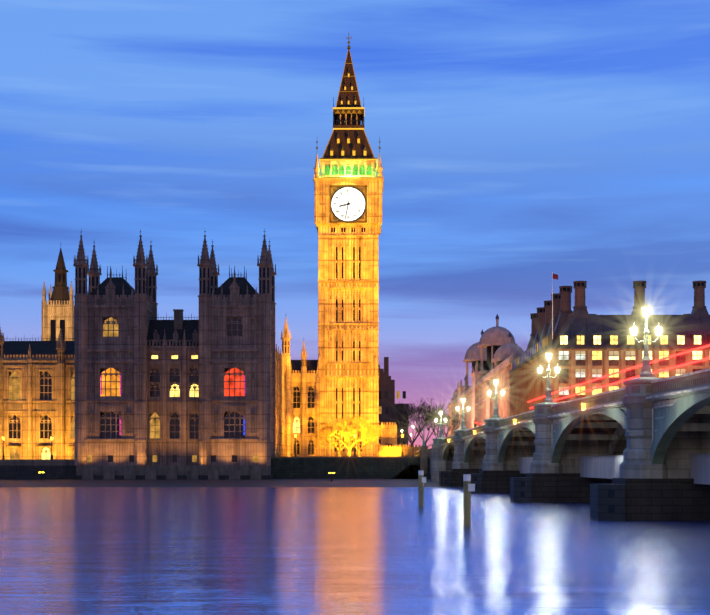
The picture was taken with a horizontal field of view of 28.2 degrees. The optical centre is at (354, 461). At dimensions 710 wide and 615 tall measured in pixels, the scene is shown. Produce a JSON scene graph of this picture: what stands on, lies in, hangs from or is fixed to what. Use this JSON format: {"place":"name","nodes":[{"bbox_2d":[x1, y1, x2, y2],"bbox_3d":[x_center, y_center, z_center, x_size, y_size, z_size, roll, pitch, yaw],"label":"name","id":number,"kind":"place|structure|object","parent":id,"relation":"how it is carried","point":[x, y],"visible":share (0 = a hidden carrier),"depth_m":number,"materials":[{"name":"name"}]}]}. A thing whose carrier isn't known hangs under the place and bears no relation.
{"place":"outdoors","nodes":[
{"label":"outdoors","id":0,"kind":"place"},
{"bbox_2d":[0,325,75,478],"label":"building wing","id":1,"kind":"structure","parent":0,"point":[37,395],"depth_m":244.00,"materials":[{"name":"stone"}]},
{"bbox_2d":[2,433,403,458],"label":"street lamps","id":2,"kind":"object","parent":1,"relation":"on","point":[295,453],"visible":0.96,"depth_m":238.04,"materials":[{"name":"metal"}]},
{"bbox_2d":[42,248,74,340],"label":"palace tower","id":3,"kind":"structure","parent":0,"point":[58,308],"depth_m":300.76,"materials":[{"name":"stone"}]},
{"bbox_2d":[0,479,439,486],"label":"foreshore","id":4,"kind":"structure","parent":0,"point":[222,483],"depth_m":207.23,"materials":[{"name":"stone"}]},
{"bbox_2d":[0,487,709,614],"bbox_3d":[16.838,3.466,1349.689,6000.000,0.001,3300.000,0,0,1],"label":"river","id":5,"kind":"structure","parent":0,"point":[231,551],"depth_m":52.00,"materials":[{"name":"liquid"}]},
{"bbox_2d":[39,469,474,525],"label":"mooring posts","id":6,"kind":"object","parent":5,"relation":"in","point":[468,487],"visible":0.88,"depth_m":75.66,"materials":[{"name":"wood"}]},
{"bbox_2d":[414,300,709,520],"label":"bridge","id":7,"kind":"structure","parent":5,"relation":"in","point":[636,448],"depth_m":103.31,"materials":[{"name":"stone"}]},
{"bbox_2d":[0,0,709,448],"label":"sky","id":8,"kind":"structure","parent":0,"point":[522,142],"materials":[{"name":"blue"}]},
{"bbox_2d":[447,314,523,436],"bbox_3d":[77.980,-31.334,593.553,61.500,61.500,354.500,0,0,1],"label":"domed building","id":9,"kind":"structure","parent":0,"point":[492,353],"depth_m":557.44,"materials":[{"name":"stone"}]},
{"bbox_2d":[509,272,709,416],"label":"building","id":10,"kind":"structure","parent":0,"point":[580,343],"depth_m":316.07,"materials":[{"name":"brick"}]},
{"bbox_3d":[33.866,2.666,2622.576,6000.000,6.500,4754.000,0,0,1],"label":"bank ground","id":11,"kind":"structure","parent":0,"visible":0},
{"bbox_2d":[73,229,276,479],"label":"palace building","id":12,"kind":"structure","parent":11,"relation":"on","point":[178,397],"depth_m":232.23,"materials":[{"name":"stone"}]},
{"bbox_2d":[275,318,319,456],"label":"building wing","id":13,"kind":"structure","parent":11,"relation":"on","point":[297,396],"depth_m":304.37,"materials":[{"name":"stone"}]},
{"bbox_2d":[311,413,384,456],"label":"tree","id":14,"kind":"object","parent":11,"relation":"on","point":[351,429],"visible":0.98,"depth_m":268.09,"materials":[{"name":"plant"}]},
{"bbox_2d":[313,36,383,456],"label":"clock tower","id":15,"kind":"structure","parent":11,"relation":"on","point":[348,187],"depth_m":304.78,"materials":[{"name":"stone"}]},
{"bbox_2d":[271,429,430,478],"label":"embankment wall","id":16,"kind":"structure","parent":11,"relation":"on","point":[346,467],"depth_m":237.80,"materials":[{"name":"grey stone"}]},
{"bbox_2d":[378,357,419,456],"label":"bridge street buildings","id":17,"kind":"structure","parent":11,"relation":"on","point":[391,440],"depth_m":419.65,"materials":[{"name":"stone"}]},
{"bbox_2d":[383,397,466,446],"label":"parliament square trees","id":18,"kind":"object","parent":11,"relation":"on","point":[430,416],"visible":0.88,"depth_m":387.79,"materials":[{"name":"plant"}]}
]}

